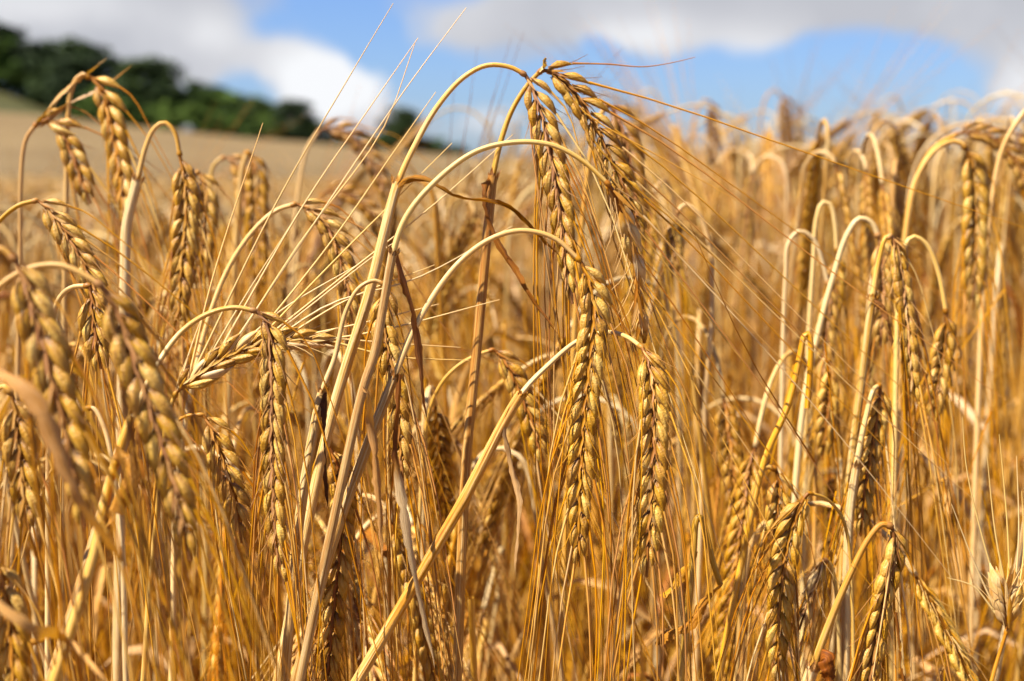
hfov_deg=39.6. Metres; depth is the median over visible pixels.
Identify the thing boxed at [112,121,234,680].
barley plant
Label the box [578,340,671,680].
barley plant
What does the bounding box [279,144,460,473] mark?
barley plant
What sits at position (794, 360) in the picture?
barley plant
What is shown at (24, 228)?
barley plant
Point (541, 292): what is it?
barley plant
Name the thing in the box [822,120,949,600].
barley plant
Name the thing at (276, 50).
sky
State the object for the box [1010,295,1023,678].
barley plant
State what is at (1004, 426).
barley plant
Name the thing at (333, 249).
barley plant
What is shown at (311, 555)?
barley plant
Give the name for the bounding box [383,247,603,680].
barley plant
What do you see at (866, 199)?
barley plant
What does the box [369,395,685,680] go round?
barley plant
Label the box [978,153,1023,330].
barley plant
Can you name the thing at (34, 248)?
barley plant
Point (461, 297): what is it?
barley plant
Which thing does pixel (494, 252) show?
barley plant
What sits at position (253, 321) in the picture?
barley plant
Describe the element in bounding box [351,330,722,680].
barley plant
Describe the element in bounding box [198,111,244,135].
hill tree
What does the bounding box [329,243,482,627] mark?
barley plant
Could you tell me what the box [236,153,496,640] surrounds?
barley plant
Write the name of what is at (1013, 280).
barley plant
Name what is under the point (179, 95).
hill tree
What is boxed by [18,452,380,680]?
barley plant
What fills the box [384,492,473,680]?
barley plant
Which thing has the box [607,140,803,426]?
barley plant
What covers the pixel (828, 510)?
barley plant
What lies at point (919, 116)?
barley plant
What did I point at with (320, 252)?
barley plant
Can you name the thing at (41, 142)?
distant barley
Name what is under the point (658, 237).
barley plant
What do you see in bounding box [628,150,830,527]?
barley plant
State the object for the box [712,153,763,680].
barley plant
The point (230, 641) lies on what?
barley plant
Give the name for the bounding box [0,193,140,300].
barley plant
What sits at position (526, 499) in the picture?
barley plant
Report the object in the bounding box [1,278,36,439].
barley plant
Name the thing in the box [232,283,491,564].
barley plant
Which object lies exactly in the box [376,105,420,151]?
hill tree
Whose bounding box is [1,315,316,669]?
barley plant
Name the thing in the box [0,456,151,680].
barley plant
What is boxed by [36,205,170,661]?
barley plant
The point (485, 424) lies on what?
barley plant
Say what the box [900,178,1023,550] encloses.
barley plant
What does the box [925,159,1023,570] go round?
barley plant
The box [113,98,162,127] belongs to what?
hill tree
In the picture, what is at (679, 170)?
barley plant
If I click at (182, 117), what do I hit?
hill tree
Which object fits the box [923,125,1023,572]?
barley plant
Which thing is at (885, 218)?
barley plant
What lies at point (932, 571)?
barley plant
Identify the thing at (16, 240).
barley plant
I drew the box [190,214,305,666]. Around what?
barley plant
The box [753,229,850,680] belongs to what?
barley plant
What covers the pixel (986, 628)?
barley plant
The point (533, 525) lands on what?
barley plant
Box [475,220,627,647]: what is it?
barley plant
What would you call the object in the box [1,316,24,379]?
barley plant
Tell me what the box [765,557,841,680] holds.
barley plant
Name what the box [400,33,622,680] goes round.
barley plant
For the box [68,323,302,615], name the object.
barley plant
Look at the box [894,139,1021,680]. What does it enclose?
barley plant
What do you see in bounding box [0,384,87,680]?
barley plant
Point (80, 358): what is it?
barley plant
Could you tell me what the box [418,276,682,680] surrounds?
barley plant
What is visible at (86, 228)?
barley plant
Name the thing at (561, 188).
barley plant
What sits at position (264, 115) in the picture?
hill tree
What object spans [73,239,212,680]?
barley plant
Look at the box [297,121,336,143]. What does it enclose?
hill tree
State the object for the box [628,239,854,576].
barley plant
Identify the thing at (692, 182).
barley plant
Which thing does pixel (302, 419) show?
barley plant
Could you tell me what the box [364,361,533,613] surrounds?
barley plant
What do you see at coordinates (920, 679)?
barley plant
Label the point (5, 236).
barley plant
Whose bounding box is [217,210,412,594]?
barley plant
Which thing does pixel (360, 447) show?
barley plant
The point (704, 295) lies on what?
barley plant
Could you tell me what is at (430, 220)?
barley plant
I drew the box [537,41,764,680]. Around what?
barley plant
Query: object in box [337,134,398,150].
hill tree
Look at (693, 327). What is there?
barley plant
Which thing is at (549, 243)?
barley plant
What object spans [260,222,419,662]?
barley plant
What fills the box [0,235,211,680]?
barley plant
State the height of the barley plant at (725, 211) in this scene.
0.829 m
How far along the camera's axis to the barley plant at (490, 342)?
0.73 m
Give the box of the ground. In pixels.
[0,92,1021,680]
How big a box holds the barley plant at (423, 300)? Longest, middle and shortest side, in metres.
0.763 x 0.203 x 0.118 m
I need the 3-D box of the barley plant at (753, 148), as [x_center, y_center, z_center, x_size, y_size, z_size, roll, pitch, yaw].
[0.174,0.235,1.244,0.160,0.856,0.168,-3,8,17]
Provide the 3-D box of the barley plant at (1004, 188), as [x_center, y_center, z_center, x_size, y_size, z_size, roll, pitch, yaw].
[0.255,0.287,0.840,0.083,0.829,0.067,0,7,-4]
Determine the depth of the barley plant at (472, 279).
1.25 m
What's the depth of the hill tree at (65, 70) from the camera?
279.20 m
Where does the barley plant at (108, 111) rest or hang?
on the ground
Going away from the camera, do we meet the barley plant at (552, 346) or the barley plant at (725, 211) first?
the barley plant at (552, 346)
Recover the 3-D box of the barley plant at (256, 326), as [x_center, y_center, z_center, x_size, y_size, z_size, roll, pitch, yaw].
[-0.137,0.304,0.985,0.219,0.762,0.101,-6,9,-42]
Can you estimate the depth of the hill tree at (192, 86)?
270.32 m
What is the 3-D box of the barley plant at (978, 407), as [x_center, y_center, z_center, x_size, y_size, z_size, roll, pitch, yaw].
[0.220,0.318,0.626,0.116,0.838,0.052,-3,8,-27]
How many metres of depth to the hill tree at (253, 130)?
250.93 m
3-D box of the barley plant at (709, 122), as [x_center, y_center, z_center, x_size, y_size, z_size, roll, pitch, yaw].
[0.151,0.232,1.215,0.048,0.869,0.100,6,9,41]
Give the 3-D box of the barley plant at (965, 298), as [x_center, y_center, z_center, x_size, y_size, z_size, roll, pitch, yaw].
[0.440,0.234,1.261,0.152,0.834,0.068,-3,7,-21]
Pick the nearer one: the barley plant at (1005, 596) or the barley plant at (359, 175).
the barley plant at (1005, 596)
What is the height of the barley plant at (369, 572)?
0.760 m
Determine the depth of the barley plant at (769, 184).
1.02 m
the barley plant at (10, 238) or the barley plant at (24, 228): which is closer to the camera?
the barley plant at (10, 238)
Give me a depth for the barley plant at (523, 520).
0.89 m
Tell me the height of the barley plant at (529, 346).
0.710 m
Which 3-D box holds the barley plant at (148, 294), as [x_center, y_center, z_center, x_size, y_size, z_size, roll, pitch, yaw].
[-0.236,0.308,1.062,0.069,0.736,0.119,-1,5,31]
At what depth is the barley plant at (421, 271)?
1.03 m
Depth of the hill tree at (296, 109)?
254.29 m
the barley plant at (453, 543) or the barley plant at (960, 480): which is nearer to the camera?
the barley plant at (453, 543)
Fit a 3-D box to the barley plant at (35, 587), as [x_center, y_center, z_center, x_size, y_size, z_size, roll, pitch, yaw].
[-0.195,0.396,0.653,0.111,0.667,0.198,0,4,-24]
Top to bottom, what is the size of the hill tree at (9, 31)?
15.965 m
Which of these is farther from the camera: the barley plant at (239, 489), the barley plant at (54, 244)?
the barley plant at (54, 244)
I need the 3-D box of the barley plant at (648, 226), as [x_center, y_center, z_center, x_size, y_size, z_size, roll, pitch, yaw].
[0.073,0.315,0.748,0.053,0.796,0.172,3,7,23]
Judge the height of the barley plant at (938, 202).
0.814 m
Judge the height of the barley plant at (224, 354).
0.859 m
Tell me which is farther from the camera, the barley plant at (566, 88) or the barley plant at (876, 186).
the barley plant at (876, 186)
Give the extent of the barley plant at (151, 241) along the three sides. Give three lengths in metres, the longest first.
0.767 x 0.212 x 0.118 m
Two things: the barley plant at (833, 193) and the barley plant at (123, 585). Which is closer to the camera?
the barley plant at (123, 585)
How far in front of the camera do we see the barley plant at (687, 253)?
0.95 m
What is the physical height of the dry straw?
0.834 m
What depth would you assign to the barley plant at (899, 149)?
0.84 m
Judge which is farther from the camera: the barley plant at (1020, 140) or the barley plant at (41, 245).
the barley plant at (41, 245)
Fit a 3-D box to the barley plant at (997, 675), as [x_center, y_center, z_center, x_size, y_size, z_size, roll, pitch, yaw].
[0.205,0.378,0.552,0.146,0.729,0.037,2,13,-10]
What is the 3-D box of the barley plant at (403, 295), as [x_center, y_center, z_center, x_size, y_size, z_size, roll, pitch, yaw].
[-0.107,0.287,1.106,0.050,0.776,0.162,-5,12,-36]
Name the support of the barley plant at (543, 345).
on the ground
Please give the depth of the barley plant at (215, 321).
1.26 m
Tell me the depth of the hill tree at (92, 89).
269.17 m
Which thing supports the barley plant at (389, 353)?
on the ground
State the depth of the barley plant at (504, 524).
0.67 m
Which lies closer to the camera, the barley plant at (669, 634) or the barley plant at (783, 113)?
the barley plant at (669, 634)
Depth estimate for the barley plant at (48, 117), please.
0.55 m
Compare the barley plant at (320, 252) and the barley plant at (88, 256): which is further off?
the barley plant at (320, 252)
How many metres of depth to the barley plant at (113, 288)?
1.04 m
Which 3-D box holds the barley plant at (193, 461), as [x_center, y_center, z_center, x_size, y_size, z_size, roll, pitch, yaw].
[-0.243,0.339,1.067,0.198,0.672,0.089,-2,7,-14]
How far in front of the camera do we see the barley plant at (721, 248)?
0.91 m
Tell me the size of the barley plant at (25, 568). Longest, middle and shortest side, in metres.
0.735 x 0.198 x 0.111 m
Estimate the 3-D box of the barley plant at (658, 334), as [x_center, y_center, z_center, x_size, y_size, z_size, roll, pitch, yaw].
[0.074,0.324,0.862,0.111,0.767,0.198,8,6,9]
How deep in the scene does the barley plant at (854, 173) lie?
0.97 m
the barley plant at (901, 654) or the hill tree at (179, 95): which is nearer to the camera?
the barley plant at (901, 654)
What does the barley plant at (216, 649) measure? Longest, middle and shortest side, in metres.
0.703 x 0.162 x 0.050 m
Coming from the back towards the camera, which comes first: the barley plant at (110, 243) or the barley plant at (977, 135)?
the barley plant at (110, 243)
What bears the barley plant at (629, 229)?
on the ground
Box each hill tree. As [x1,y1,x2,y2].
[0,22,28,71]
[0,35,48,96]
[4,39,62,107]
[16,35,112,108]
[44,51,122,120]
[65,95,126,121]
[75,78,137,121]
[105,54,188,128]
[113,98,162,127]
[137,83,192,129]
[145,100,213,132]
[165,92,225,132]
[183,79,239,136]
[198,92,261,136]
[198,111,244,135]
[227,120,296,139]
[229,97,277,137]
[246,105,293,138]
[266,98,320,142]
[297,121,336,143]
[323,137,349,145]
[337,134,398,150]
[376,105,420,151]
[392,136,448,152]
[423,143,469,154]
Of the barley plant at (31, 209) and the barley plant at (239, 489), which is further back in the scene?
the barley plant at (31, 209)
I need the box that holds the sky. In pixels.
[0,0,1023,164]
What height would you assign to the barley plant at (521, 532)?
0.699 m
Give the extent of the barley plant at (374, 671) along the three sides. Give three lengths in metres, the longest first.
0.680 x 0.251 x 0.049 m
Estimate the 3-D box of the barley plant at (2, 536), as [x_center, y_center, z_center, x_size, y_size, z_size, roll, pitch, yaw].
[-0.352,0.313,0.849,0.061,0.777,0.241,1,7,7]
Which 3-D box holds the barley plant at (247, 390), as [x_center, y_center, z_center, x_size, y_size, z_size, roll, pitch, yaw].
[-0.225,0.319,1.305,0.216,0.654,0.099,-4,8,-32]
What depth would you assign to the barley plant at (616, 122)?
0.54 m
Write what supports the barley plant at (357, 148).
on the ground
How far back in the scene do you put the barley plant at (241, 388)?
1.19 m
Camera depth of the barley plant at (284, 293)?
0.71 m
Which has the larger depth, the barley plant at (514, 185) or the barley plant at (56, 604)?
the barley plant at (514, 185)
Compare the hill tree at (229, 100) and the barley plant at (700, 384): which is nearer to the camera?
the barley plant at (700, 384)
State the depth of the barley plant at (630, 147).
1.21 m
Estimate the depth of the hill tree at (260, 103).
261.74 m
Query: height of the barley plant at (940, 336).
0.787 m
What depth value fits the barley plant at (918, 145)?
1.02 m
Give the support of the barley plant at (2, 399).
on the ground
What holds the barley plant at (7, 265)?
on the ground
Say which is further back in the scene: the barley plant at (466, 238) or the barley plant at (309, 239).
the barley plant at (309, 239)
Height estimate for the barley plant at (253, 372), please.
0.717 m
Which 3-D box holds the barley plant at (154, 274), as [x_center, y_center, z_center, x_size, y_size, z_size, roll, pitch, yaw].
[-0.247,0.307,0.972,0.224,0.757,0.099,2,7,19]
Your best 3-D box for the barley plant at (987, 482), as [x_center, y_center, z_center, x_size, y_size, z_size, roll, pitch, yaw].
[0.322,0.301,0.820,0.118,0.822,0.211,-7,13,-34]
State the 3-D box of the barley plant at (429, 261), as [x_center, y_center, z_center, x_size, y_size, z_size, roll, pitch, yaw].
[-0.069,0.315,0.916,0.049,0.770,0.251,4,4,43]
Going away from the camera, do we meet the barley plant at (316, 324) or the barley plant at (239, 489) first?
the barley plant at (239, 489)
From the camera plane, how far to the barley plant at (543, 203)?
1.14 m
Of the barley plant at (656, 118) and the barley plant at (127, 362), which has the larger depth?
the barley plant at (656, 118)
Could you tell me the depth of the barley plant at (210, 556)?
0.74 m
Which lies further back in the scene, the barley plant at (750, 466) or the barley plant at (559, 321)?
the barley plant at (559, 321)
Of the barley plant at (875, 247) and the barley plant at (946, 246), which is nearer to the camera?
the barley plant at (946, 246)
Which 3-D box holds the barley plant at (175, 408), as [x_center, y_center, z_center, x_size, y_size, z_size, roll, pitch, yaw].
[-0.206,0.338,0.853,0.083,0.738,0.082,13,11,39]
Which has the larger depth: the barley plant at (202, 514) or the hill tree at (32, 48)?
the hill tree at (32, 48)
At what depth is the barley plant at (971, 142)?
1.05 m
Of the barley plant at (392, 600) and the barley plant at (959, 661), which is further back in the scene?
the barley plant at (392, 600)
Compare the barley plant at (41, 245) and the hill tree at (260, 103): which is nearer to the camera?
the barley plant at (41, 245)
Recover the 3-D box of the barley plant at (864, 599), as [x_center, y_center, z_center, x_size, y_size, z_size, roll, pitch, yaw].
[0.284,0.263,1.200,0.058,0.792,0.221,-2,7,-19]
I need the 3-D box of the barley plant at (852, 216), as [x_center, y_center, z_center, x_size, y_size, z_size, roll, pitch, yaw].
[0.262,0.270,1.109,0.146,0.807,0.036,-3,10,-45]
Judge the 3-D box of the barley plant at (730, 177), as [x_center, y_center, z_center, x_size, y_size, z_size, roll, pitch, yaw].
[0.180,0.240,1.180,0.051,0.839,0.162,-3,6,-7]
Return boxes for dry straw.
[0,145,1023,680]
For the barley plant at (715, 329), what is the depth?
1.18 m
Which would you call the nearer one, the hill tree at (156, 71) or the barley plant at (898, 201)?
the barley plant at (898, 201)
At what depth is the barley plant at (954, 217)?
1.02 m
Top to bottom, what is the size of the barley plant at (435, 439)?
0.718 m
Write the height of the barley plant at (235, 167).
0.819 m
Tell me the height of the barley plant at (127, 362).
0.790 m
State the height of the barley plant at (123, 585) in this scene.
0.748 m
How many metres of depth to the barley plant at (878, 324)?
0.52 m
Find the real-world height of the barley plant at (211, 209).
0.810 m
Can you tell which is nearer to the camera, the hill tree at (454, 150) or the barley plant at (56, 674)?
the barley plant at (56, 674)
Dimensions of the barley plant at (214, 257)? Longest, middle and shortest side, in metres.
0.828 x 0.242 x 0.073 m
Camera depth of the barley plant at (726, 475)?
0.55 m
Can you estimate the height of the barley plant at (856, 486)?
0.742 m
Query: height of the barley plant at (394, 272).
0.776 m
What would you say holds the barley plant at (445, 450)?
on the ground
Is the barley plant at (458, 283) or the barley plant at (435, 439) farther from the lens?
the barley plant at (435, 439)
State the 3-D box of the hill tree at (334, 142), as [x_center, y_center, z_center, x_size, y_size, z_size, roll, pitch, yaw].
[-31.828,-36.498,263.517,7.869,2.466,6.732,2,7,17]
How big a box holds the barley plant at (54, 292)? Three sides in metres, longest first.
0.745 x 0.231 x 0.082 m
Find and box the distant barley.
[0,112,608,207]
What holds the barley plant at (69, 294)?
on the ground
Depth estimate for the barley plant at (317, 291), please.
0.75 m
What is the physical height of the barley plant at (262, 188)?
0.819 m
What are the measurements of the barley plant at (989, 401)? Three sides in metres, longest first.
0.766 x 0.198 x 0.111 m
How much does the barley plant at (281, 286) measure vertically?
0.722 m
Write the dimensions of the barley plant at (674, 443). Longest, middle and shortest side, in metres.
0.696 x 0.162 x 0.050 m
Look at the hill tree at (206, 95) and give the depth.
263.72 m
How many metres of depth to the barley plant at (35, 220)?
0.85 m
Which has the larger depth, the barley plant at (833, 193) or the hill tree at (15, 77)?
the hill tree at (15, 77)
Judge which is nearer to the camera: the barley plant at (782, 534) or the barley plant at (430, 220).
the barley plant at (782, 534)
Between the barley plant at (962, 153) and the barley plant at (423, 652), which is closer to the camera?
the barley plant at (423, 652)
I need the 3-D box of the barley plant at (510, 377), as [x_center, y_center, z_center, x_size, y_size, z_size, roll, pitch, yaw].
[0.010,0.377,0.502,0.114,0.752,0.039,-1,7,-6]
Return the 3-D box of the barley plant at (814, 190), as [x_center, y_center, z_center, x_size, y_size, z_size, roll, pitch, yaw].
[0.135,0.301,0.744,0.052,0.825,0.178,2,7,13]
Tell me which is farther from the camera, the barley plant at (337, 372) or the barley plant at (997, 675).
the barley plant at (337, 372)
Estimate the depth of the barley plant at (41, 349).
0.81 m
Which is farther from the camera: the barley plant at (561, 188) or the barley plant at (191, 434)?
the barley plant at (191, 434)
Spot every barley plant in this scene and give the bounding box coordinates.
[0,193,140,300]
[0,195,151,624]
[0,198,358,678]
[0,206,107,680]
[0,210,77,471]
[0,224,107,605]
[0,235,76,678]
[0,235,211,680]
[0,237,88,398]
[0,241,151,664]
[0,245,193,680]
[0,262,291,680]
[0,283,112,623]
[0,285,324,680]
[0,342,93,680]
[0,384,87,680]
[0,449,44,669]
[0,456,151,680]
[0,497,4,563]
[0,564,59,680]
[1,152,110,547]
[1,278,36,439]
[1,285,170,567]
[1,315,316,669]
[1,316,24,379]
[2,511,53,680]
[3,246,84,639]
[5,196,196,551]
[8,58,256,667]
[9,257,110,408]
[14,276,146,680]
[14,405,128,680]
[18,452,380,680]
[20,195,113,555]
[28,477,193,680]
[29,239,168,382]
[29,307,259,680]
[29,354,246,680]
[33,206,102,434]
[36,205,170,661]
[37,382,210,664]
[38,232,256,660]
[45,282,205,680]
[45,305,383,680]
[47,151,367,578]
[48,416,145,680]
[56,296,250,527]
[58,72,258,680]
[65,99,312,540]
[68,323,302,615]
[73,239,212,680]
[76,366,312,679]
[77,277,230,636]
[94,225,169,680]
[94,400,426,680]
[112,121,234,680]
[115,263,223,655]
[128,311,298,634]
[137,212,240,668]
[140,4,512,680]
[142,292,256,599]
[143,412,344,680]
[148,170,268,673]
[149,322,397,680]
[154,446,469,680]
[168,198,533,680]
[168,222,318,657]
[180,248,442,678]
[183,204,377,680]
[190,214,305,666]
[190,228,376,514]
[191,263,337,680]
[193,82,390,679]
[193,344,318,680]
[193,352,706,680]
[196,211,411,590]
[198,213,475,666]
[198,406,282,680]
[201,279,412,679]
[202,154,339,680]
[208,319,262,678]
[214,223,383,658]
[215,333,376,530]
[217,150,328,680]
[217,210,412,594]
[221,230,291,606]
[230,212,369,678]
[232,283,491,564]
[235,239,507,606]
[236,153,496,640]
[242,263,342,680]
[246,233,523,679]
[252,350,368,671]
[252,512,399,680]
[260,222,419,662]
[273,62,726,680]
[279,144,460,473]
[280,279,464,680]
[284,333,382,594]
[285,117,554,607]
[290,301,407,679]
[290,512,422,680]
[291,115,436,499]
[291,228,689,680]
[294,236,412,643]
[295,139,667,680]
[295,211,369,680]
[298,181,564,626]
[303,446,398,680]
[316,182,523,680]
[321,107,549,637]
[324,212,453,617]
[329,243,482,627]
[336,207,456,549]
[336,317,527,623]
[343,213,484,625]
[346,493,468,680]
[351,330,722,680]
[352,355,406,616]
[359,278,388,518]
[362,232,610,675]
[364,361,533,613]
[367,204,527,642]
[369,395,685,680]
[382,260,513,680]
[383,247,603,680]
[384,217,516,672]
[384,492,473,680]
[385,286,501,680]
[390,336,663,680]
[393,418,589,680]
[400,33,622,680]
[401,385,537,680]
[407,446,564,680]
[410,311,496,635]
[412,217,618,661]
[413,347,699,680]
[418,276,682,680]
[426,257,552,674]
[430,193,595,680]
[432,183,592,616]
[437,199,570,586]
[446,195,602,671]
[452,54,1023,680]
[459,169,641,597]
[461,145,684,612]
[462,547,505,680]
[465,104,741,649]
[470,324,638,680]
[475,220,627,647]
[480,234,675,675]
[482,385,628,680]
[500,220,668,680]
[500,315,805,680]
[501,253,682,672]
[502,184,709,654]
[502,417,580,663]
[504,16,859,616]
[511,179,745,571]
[515,202,579,680]
[517,148,581,678]
[518,226,776,633]
[529,396,800,680]
[531,259,771,650]
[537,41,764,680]
[552,179,690,674]
[552,265,715,680]
[558,102,724,680]
[564,184,674,680]
[568,131,752,655]
[570,123,647,469]
[574,214,853,680]
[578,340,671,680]
[583,1,734,620]
[584,162,784,632]
[590,243,688,664]
[596,150,928,680]
[600,135,764,592]
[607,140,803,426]
[611,202,714,680]
[614,158,690,589]
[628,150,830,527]
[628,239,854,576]
[634,113,784,489]
[639,0,1000,598]
[655,514,722,680]
[656,121,820,576]
[660,148,849,634]
[662,155,788,669]
[664,349,813,680]
[665,242,739,591]
[667,308,728,680]
[671,122,936,673]
[676,99,731,674]
[681,129,748,485]
[687,122,774,663]
[691,110,968,466]
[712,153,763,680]
[715,331,813,680]
[715,491,855,680]
[725,464,824,680]
[739,501,987,680]
[740,187,898,632]
[743,118,832,680]
[746,357,849,680]
[747,191,869,600]
[748,145,1021,462]
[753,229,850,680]
[756,99,993,642]
[757,211,886,627]
[758,88,826,363]
[762,133,1023,655]
[762,458,878,679]
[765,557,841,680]
[775,258,840,585]
[780,216,945,680]
[784,151,1011,619]
[787,200,858,677]
[790,269,1023,678]
[796,147,948,602]
[799,133,953,677]
[800,383,903,680]
[801,521,927,680]
[805,120,985,680]
[805,166,929,663]
[820,184,958,649]
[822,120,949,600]
[826,196,1023,673]
[831,122,1023,567]
[833,149,991,623]
[833,233,980,680]
[834,118,1023,494]
[838,142,965,643]
[847,112,958,680]
[855,234,969,680]
[860,473,1023,651]
[868,159,948,680]
[874,297,1023,680]
[875,220,911,562]
[881,158,977,618]
[883,116,1023,680]
[887,116,1019,672]
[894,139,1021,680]
[895,612,905,680]
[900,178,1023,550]
[901,345,1023,680]
[905,674,933,680]
[906,608,1023,680]
[908,218,1023,680]
[913,421,1022,673]
[915,116,1004,411]
[916,139,1023,680]
[919,118,1017,680]
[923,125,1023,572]
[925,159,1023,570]
[929,539,1023,680]
[945,243,1023,674]
[947,417,1023,680]
[950,133,1023,667]
[951,93,1023,630]
[956,153,1023,680]
[967,109,1023,664]
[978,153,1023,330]
[984,199,1023,680]
[994,520,1022,680]
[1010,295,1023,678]
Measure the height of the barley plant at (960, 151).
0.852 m
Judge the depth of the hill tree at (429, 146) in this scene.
263.29 m
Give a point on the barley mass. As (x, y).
(36, 187)
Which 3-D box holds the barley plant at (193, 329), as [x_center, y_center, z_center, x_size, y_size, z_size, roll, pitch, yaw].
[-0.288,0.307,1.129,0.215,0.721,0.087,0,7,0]
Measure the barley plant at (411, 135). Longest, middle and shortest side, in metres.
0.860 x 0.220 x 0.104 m
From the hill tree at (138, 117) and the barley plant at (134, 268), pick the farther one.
the hill tree at (138, 117)
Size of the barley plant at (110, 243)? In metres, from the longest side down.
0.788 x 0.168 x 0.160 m
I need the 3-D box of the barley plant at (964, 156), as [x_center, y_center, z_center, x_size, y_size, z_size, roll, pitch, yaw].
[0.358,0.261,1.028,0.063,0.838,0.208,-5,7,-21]
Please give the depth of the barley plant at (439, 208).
0.89 m
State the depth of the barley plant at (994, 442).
0.97 m
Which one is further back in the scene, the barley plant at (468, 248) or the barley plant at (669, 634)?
the barley plant at (468, 248)
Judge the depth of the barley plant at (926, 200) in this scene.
1.35 m
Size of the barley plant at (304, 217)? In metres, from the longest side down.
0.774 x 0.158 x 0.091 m
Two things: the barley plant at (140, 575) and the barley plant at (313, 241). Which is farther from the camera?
the barley plant at (313, 241)
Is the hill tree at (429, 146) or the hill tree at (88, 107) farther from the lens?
the hill tree at (429, 146)
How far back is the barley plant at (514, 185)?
1.06 m
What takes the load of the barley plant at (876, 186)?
on the ground
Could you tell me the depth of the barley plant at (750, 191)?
0.84 m
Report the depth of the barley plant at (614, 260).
1.02 m
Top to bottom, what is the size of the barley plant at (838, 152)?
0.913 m
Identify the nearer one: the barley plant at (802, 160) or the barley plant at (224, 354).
the barley plant at (224, 354)
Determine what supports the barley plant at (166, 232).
on the ground
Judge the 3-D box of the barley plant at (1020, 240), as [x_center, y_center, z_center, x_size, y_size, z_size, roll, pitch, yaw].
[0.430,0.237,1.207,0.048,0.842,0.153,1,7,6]
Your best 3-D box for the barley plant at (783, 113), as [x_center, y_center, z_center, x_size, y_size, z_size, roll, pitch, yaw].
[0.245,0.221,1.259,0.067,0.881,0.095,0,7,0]
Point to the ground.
(10, 104)
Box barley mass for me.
[0,23,1023,680]
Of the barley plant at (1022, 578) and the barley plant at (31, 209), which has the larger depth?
the barley plant at (31, 209)
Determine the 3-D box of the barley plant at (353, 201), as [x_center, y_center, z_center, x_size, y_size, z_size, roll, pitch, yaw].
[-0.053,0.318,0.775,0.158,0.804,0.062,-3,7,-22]
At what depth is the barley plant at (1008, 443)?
1.31 m
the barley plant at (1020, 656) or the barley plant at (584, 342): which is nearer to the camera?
the barley plant at (584, 342)
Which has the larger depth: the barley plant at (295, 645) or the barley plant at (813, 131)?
the barley plant at (813, 131)
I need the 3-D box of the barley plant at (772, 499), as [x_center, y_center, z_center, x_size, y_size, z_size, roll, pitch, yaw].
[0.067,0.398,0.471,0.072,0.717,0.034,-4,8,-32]
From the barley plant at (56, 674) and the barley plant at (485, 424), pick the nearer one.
the barley plant at (56, 674)
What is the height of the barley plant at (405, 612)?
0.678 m
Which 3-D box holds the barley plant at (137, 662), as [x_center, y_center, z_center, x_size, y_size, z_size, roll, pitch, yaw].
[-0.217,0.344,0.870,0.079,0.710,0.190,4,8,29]
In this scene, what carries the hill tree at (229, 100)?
on the ground
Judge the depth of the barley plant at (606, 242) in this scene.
0.97 m
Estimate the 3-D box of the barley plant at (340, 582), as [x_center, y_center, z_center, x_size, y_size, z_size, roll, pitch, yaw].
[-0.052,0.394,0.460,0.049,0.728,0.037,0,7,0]
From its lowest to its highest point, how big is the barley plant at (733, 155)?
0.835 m
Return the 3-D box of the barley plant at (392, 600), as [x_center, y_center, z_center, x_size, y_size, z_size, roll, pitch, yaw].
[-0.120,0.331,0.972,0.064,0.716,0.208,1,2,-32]
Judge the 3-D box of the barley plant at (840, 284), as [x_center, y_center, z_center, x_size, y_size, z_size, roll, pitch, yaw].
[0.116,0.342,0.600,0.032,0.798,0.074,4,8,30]
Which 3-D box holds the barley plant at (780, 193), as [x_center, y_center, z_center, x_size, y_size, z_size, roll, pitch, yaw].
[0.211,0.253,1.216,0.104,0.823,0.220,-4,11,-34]
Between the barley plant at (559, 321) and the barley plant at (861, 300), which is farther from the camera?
the barley plant at (559, 321)
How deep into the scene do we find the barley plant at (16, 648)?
0.33 m
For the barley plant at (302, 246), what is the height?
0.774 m
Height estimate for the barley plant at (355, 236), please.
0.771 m
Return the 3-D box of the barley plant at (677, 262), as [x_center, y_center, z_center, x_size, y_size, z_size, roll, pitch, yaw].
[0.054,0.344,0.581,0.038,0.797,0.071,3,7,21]
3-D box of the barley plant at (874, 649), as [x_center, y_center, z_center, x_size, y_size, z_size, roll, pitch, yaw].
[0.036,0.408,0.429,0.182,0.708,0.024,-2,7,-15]
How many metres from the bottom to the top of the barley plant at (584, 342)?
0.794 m
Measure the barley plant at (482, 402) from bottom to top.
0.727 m
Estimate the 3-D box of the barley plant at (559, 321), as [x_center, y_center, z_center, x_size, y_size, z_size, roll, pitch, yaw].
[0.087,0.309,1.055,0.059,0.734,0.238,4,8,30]
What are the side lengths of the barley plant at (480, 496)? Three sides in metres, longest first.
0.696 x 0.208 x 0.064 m
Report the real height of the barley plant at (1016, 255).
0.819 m
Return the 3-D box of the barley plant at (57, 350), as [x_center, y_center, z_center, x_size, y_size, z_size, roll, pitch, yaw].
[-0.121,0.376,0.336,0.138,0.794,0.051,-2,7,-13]
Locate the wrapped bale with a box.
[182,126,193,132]
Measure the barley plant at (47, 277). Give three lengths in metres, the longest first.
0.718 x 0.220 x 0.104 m
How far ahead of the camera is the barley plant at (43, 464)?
0.57 m
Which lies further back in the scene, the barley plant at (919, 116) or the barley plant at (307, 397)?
the barley plant at (919, 116)
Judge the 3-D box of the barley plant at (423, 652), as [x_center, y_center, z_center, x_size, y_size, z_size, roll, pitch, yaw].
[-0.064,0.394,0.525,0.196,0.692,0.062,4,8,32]
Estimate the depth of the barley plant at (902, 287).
0.47 m
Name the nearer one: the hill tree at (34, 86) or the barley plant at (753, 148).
the barley plant at (753, 148)
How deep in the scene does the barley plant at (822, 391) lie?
0.53 m
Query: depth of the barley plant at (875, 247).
1.26 m
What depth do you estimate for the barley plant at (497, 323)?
1.27 m
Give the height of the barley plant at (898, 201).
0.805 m
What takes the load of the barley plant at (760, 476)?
on the ground
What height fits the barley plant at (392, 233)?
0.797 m
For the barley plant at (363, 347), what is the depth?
1.05 m

